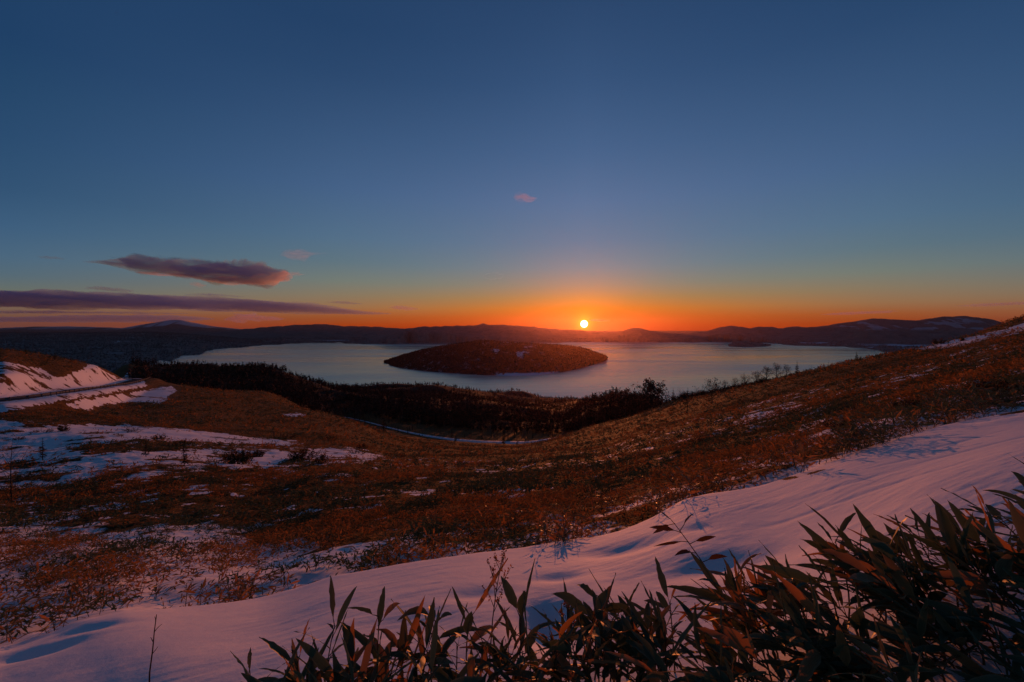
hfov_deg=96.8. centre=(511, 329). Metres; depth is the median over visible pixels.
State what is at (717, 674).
dwarf bamboo
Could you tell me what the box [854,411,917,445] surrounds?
dwarf bamboo
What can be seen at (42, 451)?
conifer
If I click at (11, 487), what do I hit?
shrub
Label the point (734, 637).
dwarf bamboo
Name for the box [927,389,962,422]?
dwarf bamboo
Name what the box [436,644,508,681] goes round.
dwarf bamboo
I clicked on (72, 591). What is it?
dwarf bamboo
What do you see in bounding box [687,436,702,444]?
shrub
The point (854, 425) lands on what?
dwarf bamboo
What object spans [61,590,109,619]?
dwarf bamboo
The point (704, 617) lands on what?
dwarf bamboo
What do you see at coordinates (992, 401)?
dwarf bamboo
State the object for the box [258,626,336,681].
dwarf bamboo
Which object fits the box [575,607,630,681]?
dwarf bamboo
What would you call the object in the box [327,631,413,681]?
dwarf bamboo
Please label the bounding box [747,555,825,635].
dwarf bamboo
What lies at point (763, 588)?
dwarf bamboo
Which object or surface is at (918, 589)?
dwarf bamboo
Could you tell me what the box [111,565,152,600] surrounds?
dwarf bamboo
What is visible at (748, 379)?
bare tree
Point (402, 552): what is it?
dwarf bamboo
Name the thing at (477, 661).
dwarf bamboo
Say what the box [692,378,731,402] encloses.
bare tree
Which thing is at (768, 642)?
dwarf bamboo
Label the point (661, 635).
dwarf bamboo
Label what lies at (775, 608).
dwarf bamboo
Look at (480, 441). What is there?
valley road
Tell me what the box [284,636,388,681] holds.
dwarf bamboo
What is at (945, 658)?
dwarf bamboo
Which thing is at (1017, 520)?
dwarf bamboo
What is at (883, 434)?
dwarf bamboo
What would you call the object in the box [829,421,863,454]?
dwarf bamboo
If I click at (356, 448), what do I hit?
shrub
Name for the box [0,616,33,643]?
dwarf bamboo
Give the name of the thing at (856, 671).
dwarf bamboo
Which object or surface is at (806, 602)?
dwarf bamboo
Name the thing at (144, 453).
conifer
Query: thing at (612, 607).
dwarf bamboo
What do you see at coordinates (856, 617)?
dwarf bamboo
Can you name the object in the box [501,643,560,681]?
dwarf bamboo
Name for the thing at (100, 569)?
dwarf bamboo
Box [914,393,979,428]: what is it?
dwarf bamboo
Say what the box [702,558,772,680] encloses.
dwarf bamboo
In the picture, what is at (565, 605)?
seed stalk
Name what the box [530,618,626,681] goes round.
dwarf bamboo
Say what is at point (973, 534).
dwarf bamboo
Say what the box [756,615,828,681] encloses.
dwarf bamboo
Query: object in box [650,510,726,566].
red leaf branch
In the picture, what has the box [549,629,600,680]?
dwarf bamboo
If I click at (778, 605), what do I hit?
dwarf bamboo
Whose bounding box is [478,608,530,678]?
dwarf bamboo
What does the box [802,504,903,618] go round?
dwarf bamboo
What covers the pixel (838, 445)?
dwarf bamboo
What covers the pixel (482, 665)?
dwarf bamboo
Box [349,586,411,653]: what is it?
dwarf bamboo
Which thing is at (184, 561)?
dwarf bamboo
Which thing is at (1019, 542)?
dwarf bamboo
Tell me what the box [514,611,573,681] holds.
dwarf bamboo
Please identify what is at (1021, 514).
dwarf bamboo
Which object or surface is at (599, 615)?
dwarf bamboo
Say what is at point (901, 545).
dwarf bamboo
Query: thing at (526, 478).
bamboo grass
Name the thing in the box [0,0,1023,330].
sky
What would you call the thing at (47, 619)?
dwarf bamboo
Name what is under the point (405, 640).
dwarf bamboo
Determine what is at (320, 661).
dwarf bamboo
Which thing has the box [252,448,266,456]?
shrub
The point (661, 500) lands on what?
dwarf bamboo
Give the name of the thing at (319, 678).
dwarf bamboo
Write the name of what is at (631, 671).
dwarf bamboo
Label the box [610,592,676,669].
dwarf bamboo
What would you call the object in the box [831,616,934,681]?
dwarf bamboo
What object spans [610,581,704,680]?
dwarf bamboo
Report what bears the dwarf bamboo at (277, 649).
on the ground at (194, 640)
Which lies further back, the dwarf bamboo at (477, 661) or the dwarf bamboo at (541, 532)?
the dwarf bamboo at (541, 532)
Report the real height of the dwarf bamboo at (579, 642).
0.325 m
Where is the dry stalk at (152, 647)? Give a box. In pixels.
[148,614,161,681]
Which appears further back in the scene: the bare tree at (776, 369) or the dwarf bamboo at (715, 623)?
the bare tree at (776, 369)
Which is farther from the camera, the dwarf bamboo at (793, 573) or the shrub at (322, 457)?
the shrub at (322, 457)
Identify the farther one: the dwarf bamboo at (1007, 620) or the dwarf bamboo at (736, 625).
the dwarf bamboo at (736, 625)
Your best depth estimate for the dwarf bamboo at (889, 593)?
1.59 m
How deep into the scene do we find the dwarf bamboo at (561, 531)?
4.63 m
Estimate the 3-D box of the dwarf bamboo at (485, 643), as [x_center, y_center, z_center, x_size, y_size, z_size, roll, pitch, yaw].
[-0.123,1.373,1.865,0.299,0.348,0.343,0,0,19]
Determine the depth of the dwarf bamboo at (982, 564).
1.68 m
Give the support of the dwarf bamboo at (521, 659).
on the ground at (194, 640)
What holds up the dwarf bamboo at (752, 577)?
on the ground at (194, 640)
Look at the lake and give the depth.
5259.20 m
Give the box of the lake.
[155,342,887,400]
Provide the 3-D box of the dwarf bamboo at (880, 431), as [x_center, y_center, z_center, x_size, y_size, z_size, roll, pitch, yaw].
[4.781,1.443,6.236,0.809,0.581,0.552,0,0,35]
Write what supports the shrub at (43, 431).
on the ground at (194, 640)
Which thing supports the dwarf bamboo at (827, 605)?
on the ground at (194, 640)
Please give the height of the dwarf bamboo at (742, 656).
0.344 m
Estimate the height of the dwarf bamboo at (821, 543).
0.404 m
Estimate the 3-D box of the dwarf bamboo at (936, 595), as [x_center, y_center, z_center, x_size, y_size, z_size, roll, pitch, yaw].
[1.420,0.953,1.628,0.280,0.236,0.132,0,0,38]
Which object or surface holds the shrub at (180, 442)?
on the ground at (194, 640)
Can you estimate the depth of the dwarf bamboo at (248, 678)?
1.75 m
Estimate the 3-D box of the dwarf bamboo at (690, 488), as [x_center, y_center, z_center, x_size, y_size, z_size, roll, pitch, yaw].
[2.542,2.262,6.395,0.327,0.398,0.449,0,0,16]
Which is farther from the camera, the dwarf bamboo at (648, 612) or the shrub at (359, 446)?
the shrub at (359, 446)
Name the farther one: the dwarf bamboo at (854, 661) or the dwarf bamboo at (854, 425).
the dwarf bamboo at (854, 425)
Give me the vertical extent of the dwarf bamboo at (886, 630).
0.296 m
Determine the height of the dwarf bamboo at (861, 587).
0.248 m
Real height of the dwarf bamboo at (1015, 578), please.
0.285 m
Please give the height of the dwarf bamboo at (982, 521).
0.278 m
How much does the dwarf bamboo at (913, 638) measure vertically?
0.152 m
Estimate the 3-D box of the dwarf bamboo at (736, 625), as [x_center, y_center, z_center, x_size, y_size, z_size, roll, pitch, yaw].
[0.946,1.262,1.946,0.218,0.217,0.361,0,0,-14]
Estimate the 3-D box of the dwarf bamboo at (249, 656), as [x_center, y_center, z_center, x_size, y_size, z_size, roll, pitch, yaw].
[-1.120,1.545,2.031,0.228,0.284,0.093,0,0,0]
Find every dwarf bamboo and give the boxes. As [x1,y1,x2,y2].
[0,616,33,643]
[2,590,33,613]
[34,597,76,633]
[45,584,82,610]
[52,573,86,594]
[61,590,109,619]
[66,572,108,601]
[86,556,112,583]
[98,555,124,581]
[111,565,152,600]
[133,571,168,601]
[146,548,171,567]
[166,543,192,564]
[177,575,215,606]
[178,546,207,563]
[202,569,248,603]
[211,573,262,600]
[222,581,262,601]
[230,568,271,600]
[230,647,284,676]
[240,627,318,681]
[250,554,268,567]
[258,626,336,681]
[259,619,321,681]
[266,573,301,594]
[273,639,338,681]
[281,655,370,681]
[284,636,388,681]
[294,576,356,661]
[296,638,397,680]
[306,650,396,681]
[315,525,339,551]
[317,670,368,681]
[322,619,381,681]
[323,652,400,681]
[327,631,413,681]
[339,620,428,673]
[341,619,423,681]
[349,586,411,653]
[367,634,449,679]
[369,596,437,681]
[379,539,400,567]
[379,597,453,681]
[383,534,410,564]
[391,589,455,679]
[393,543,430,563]
[397,605,484,681]
[404,635,490,681]
[407,649,453,681]
[408,606,484,681]
[416,527,443,557]
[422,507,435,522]
[425,604,500,679]
[427,654,487,681]
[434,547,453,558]
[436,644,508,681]
[452,558,507,660]
[454,605,519,676]
[455,626,527,681]
[459,614,548,677]
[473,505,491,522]
[474,591,568,681]
[475,639,537,681]
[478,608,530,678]
[489,611,587,681]
[496,559,563,666]
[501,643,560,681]
[506,651,585,681]
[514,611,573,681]
[526,621,600,681]
[527,579,586,680]
[528,635,581,679]
[529,508,578,545]
[530,512,557,543]
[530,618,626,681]
[538,512,564,541]
[545,598,610,681]
[547,515,573,542]
[547,650,645,681]
[549,506,592,538]
[549,586,611,681]
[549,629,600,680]
[554,505,586,538]
[566,634,663,681]
[567,601,613,679]
[571,613,612,681]
[572,589,634,681]
[574,572,628,680]
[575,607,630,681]
[586,487,616,513]
[588,607,675,681]
[589,569,653,678]
[592,603,693,666]
[592,615,666,681]
[599,602,673,676]
[601,595,666,666]
[605,629,689,681]
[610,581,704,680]
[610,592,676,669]
[615,608,674,663]
[617,590,685,681]
[621,557,711,672]
[626,601,729,681]
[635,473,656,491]
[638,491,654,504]
[639,484,673,515]
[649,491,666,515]
[652,606,765,681]
[661,464,708,501]
[664,603,715,681]
[665,550,792,658]
[668,595,736,681]
[671,561,760,661]
[676,612,743,681]
[679,656,758,681]
[681,478,697,497]
[682,615,733,676]
[683,589,764,681]
[690,475,716,496]
[690,548,777,632]
[692,642,753,681]
[696,587,791,655]
[696,625,799,681]
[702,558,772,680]
[704,472,734,490]
[704,608,776,658]
[707,475,739,491]
[713,474,750,490]
[716,553,760,679]
[722,651,785,681]
[726,560,839,681]
[739,560,794,627]
[739,566,806,650]
[740,591,832,681]
[745,566,826,617]
[745,572,797,619]
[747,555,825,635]
[756,546,838,635]
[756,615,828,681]
[757,581,855,616]
[763,545,833,621]
[763,582,871,655]
[766,577,843,681]
[771,570,870,681]
[774,565,857,635]
[775,623,882,681]
[781,439,819,471]
[789,522,879,611]
[796,538,869,600]
[799,614,945,681]
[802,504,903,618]
[807,628,894,681]
[807,647,852,681]
[808,541,917,637]
[808,548,945,660]
[809,628,853,679]
[812,434,839,463]
[813,430,860,457]
[817,513,857,630]
[824,543,904,623]
[827,634,885,681]
[828,525,934,621]
[828,614,921,681]
[829,412,892,452]
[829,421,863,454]
[831,518,925,593]
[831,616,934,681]
[835,412,896,452]
[837,431,856,454]
[839,577,935,629]
[840,415,911,448]
[840,427,875,453]
[841,544,917,621]
[843,597,950,681]
[848,523,911,563]
[848,534,899,556]
[850,537,927,640]
[852,504,907,570]
[852,547,930,641]
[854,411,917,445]
[854,634,952,681]
[856,410,906,442]
[856,432,875,449]
[863,554,973,606]
[863,611,960,681]
[867,555,934,634]
[869,582,967,654]
[870,421,899,443]
[874,512,945,564]
[876,515,935,603]
[879,570,965,610]
[882,608,978,672]
[888,607,990,680]
[889,423,918,437]
[897,407,934,435]
[898,527,976,586]
[900,408,934,433]
[903,499,986,576]
[904,508,973,602]
[904,601,987,664]
[905,497,985,541]
[906,515,1006,606]
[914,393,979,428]
[915,552,997,652]
[915,586,1023,663]
[916,512,1016,576]
[925,553,1023,617]
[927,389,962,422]
[929,543,1023,622]
[931,501,1021,594]
[931,608,1023,681]
[933,502,972,606]
[934,529,1023,575]
[938,407,965,423]
[939,402,974,423]
[940,485,1015,534]
[942,538,1003,610]
[942,549,1023,596]
[944,490,1012,580]
[959,405,994,419]
[959,607,1023,648]
[962,660,1022,680]
[963,387,1004,418]
[963,500,1023,594]
[963,630,1023,681]
[966,538,1023,578]
[971,624,1023,652]
[974,541,1023,578]
[977,388,1013,411]
[980,496,1023,542]
[983,471,1023,526]
[986,378,1023,398]
[989,388,1023,411]
[990,385,1023,404]
[991,565,1023,624]
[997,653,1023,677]
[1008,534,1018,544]
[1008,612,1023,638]
[1010,494,1023,540]
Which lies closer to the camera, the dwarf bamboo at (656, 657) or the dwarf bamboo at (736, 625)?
the dwarf bamboo at (656, 657)
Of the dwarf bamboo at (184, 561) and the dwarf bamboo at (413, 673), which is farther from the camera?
the dwarf bamboo at (184, 561)
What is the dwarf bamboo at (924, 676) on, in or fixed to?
on the ground at (194, 640)
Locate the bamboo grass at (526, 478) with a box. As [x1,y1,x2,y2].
[0,314,1023,637]
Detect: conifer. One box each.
[38,438,46,459]
[141,439,150,456]
[179,440,188,466]
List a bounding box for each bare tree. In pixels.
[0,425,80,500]
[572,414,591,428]
[623,377,672,408]
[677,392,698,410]
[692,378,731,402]
[740,374,749,381]
[749,370,760,379]
[755,365,771,378]
[768,362,783,377]
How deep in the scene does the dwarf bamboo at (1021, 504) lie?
1.87 m
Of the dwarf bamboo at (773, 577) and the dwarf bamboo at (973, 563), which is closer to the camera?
the dwarf bamboo at (973, 563)
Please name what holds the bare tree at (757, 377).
on the ground at (194, 640)
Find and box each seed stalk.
[482,547,513,677]
[559,601,575,662]
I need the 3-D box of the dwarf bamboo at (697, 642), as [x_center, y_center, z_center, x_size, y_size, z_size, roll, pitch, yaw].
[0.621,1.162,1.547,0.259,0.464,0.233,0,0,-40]
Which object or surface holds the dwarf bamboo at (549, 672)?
on the ground at (194, 640)
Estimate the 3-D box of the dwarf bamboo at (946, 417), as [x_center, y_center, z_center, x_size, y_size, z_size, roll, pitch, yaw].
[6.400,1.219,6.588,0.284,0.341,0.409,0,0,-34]
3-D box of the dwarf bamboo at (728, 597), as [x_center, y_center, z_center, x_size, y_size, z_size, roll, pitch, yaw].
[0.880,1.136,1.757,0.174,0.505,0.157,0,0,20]
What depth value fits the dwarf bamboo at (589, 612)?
1.99 m
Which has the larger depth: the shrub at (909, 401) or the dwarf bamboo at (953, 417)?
the shrub at (909, 401)
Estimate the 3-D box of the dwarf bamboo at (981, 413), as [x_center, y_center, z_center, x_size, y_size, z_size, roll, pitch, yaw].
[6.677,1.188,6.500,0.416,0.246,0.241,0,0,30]
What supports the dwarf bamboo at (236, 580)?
on the ground at (194, 640)
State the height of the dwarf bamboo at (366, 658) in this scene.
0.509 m
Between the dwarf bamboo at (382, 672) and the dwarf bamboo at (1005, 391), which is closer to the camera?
the dwarf bamboo at (382, 672)
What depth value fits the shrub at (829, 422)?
11.15 m
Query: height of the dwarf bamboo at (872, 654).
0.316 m
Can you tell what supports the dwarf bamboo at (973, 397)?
on the ground at (194, 640)
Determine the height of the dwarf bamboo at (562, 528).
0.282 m
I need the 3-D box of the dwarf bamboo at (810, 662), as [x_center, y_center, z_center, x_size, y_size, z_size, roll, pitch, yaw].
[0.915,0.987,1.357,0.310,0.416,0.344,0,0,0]
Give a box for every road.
[0,378,148,401]
[347,417,550,443]
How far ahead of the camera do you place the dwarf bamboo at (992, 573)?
1.54 m
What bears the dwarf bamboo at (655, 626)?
on the ground at (194, 640)
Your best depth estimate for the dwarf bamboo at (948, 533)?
1.65 m
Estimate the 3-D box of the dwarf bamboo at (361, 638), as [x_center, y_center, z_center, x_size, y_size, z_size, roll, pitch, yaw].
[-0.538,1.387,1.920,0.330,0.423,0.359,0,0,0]
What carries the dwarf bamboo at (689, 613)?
on the ground at (194, 640)
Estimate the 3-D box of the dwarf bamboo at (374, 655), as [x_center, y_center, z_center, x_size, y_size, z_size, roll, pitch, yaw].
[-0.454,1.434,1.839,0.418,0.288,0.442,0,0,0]
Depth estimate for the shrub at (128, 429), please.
69.65 m
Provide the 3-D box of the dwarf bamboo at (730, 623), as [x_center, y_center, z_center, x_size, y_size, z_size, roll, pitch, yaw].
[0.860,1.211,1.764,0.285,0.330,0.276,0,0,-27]
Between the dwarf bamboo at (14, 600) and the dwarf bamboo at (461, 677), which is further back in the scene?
the dwarf bamboo at (14, 600)
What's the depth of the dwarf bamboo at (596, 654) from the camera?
1.74 m
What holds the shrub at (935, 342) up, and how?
on the ground at (194, 640)
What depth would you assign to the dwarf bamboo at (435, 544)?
6.16 m
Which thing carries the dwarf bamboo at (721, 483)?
on the ground at (194, 640)
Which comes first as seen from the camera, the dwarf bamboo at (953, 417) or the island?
the dwarf bamboo at (953, 417)
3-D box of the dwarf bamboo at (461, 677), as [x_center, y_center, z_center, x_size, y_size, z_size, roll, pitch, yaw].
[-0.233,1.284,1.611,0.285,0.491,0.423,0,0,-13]
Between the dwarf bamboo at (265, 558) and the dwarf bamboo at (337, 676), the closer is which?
the dwarf bamboo at (337, 676)
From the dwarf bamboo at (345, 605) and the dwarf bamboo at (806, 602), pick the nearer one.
the dwarf bamboo at (806, 602)
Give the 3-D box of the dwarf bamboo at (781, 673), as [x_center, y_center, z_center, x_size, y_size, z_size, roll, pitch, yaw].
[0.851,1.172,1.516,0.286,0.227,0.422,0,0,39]
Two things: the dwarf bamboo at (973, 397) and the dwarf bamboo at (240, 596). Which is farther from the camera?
the dwarf bamboo at (973, 397)
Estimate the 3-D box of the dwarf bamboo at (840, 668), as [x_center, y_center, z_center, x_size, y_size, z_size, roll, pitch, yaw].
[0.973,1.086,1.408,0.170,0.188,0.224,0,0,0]
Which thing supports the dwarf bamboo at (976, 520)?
on the ground at (194, 640)
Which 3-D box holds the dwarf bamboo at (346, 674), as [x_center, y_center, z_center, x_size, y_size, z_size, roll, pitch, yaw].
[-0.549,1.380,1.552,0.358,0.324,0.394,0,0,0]
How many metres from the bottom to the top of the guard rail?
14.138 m
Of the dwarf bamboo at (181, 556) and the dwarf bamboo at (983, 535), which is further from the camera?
the dwarf bamboo at (181, 556)
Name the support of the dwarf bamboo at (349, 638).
on the ground at (194, 640)
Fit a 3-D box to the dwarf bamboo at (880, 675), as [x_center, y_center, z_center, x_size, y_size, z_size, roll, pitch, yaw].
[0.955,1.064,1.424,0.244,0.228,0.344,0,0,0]
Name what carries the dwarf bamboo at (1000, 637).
on the ground at (194, 640)
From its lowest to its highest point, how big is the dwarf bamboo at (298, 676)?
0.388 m
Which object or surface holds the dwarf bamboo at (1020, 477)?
on the ground at (194, 640)
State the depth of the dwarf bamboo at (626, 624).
1.69 m
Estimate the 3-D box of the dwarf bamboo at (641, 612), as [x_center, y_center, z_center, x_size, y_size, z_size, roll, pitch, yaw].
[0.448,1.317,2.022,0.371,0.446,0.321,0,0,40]
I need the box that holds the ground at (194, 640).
[0,316,1023,681]
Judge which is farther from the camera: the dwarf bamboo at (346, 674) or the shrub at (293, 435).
the shrub at (293, 435)
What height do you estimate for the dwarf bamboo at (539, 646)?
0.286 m
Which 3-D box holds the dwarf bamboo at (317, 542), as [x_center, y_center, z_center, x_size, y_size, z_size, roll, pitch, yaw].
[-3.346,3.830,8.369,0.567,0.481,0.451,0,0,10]
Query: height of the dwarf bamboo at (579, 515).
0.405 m
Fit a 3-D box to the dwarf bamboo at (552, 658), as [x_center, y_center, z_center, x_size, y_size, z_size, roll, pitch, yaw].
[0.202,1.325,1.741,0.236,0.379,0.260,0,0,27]
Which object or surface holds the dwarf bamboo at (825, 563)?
on the ground at (194, 640)
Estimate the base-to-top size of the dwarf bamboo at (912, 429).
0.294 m
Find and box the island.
[384,339,607,375]
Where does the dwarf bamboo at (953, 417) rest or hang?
on the ground at (194, 640)
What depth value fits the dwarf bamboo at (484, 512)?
8.65 m
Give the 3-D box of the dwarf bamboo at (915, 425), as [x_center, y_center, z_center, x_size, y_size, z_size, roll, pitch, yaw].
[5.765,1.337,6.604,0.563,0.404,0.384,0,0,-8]
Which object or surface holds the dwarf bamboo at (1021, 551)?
on the ground at (194, 640)
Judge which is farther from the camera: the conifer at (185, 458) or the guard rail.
the guard rail
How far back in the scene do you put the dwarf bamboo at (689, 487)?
5.61 m
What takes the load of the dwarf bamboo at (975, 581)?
on the ground at (194, 640)
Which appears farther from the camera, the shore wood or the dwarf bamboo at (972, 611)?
the shore wood
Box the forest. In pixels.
[124,356,692,433]
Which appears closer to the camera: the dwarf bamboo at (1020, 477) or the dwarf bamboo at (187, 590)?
the dwarf bamboo at (1020, 477)
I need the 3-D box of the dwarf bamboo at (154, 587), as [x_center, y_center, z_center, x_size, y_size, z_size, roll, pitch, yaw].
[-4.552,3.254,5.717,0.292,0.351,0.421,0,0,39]
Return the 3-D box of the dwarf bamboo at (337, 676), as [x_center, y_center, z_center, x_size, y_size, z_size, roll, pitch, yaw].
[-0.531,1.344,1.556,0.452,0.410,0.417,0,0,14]
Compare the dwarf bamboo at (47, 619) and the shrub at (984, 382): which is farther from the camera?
the shrub at (984, 382)
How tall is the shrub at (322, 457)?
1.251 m
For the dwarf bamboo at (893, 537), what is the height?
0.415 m
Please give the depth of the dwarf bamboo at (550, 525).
6.37 m
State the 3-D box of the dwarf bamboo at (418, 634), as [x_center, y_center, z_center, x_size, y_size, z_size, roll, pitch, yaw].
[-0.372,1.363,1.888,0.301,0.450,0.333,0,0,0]
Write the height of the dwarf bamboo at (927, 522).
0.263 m
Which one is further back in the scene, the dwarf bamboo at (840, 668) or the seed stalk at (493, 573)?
the seed stalk at (493, 573)
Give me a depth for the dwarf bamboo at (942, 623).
1.39 m
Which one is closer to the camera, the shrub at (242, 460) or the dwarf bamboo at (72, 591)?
the dwarf bamboo at (72, 591)
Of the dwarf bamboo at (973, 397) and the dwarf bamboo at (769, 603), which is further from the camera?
the dwarf bamboo at (973, 397)
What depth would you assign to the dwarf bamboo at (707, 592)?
1.86 m
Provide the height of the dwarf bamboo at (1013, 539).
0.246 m
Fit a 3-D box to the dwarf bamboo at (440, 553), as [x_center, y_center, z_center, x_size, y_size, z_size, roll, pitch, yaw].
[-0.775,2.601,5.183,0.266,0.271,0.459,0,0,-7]
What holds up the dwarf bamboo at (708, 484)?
on the ground at (194, 640)
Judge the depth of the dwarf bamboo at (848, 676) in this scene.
1.40 m
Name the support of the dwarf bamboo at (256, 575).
on the ground at (194, 640)
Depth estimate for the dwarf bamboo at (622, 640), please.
1.75 m
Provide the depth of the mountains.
15425.37 m
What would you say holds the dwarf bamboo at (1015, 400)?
on the ground at (194, 640)
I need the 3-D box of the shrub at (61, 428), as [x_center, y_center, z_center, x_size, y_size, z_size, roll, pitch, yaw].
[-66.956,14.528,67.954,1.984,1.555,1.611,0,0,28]
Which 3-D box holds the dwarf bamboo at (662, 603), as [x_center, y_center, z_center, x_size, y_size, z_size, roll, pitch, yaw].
[0.692,1.288,2.004,0.389,0.472,0.283,0,0,44]
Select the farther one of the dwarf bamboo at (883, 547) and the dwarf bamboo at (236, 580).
the dwarf bamboo at (236, 580)
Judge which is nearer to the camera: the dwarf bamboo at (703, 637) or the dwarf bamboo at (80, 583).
the dwarf bamboo at (703, 637)
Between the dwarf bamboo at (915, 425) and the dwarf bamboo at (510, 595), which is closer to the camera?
the dwarf bamboo at (510, 595)
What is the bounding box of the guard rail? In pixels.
[0,377,150,400]
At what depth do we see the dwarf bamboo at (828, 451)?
5.97 m
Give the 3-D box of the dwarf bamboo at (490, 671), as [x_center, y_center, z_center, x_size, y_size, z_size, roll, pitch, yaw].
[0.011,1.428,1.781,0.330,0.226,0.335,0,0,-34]
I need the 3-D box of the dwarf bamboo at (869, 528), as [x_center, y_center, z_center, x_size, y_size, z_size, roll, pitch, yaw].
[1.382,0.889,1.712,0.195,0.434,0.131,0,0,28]
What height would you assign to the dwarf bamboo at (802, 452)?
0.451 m
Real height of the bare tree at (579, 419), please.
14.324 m
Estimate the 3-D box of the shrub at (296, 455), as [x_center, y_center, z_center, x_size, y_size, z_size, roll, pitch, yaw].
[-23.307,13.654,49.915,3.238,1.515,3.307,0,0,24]
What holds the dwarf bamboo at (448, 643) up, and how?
on the ground at (194, 640)
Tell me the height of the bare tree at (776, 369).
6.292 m
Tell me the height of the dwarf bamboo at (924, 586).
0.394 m
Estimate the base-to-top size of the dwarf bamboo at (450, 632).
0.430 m
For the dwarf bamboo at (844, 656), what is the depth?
1.35 m
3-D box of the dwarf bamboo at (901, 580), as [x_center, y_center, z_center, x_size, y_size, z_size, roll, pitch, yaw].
[1.195,0.901,1.481,0.385,0.366,0.271,0,0,0]
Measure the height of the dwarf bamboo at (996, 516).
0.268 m
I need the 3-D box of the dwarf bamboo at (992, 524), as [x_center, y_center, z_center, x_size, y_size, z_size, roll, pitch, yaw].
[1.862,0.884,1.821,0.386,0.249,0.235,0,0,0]
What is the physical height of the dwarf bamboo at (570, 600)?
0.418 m
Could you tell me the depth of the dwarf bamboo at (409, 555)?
5.66 m
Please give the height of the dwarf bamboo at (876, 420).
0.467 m
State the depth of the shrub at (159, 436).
62.00 m
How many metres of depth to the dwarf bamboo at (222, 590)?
4.90 m
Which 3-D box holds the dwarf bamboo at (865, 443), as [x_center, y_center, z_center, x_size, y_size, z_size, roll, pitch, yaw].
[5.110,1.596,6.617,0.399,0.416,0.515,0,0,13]
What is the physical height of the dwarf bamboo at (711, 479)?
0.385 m
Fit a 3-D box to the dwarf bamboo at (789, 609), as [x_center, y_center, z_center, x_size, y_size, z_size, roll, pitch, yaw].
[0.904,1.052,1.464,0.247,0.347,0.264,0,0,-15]
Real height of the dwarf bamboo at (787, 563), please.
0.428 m
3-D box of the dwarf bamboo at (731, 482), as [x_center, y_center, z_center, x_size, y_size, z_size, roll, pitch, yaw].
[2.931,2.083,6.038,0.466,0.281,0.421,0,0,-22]
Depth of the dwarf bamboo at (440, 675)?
1.69 m
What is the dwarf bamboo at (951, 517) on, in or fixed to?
on the ground at (194, 640)
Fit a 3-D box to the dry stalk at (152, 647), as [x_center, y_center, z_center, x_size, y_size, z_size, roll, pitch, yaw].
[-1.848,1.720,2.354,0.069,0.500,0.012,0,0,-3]
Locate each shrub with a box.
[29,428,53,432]
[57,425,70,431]
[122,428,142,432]
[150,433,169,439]
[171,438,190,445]
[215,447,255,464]
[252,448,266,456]
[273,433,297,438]
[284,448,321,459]
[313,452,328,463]
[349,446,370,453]
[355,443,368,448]
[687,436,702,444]
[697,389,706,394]
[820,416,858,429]
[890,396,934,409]
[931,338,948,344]
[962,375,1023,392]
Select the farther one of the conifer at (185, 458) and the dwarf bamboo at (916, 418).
the conifer at (185, 458)
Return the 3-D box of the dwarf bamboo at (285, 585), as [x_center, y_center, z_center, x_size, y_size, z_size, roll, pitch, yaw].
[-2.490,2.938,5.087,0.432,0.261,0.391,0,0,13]
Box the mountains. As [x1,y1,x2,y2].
[0,316,1002,372]
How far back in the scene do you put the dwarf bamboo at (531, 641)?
1.89 m
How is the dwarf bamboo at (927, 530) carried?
on the ground at (194, 640)
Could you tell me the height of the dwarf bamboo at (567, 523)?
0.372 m
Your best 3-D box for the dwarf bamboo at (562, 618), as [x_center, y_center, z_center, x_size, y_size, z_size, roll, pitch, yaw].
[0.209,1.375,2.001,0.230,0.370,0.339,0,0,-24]
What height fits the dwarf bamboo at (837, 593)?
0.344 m
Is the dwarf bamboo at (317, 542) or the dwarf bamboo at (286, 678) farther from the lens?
the dwarf bamboo at (317, 542)
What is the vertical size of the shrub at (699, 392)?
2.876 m
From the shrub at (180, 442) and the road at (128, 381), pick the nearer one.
the shrub at (180, 442)
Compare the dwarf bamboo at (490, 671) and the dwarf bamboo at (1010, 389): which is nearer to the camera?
the dwarf bamboo at (490, 671)
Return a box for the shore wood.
[0,331,940,371]
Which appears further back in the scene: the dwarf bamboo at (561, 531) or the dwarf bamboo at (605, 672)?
the dwarf bamboo at (561, 531)
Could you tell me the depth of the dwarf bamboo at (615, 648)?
1.92 m

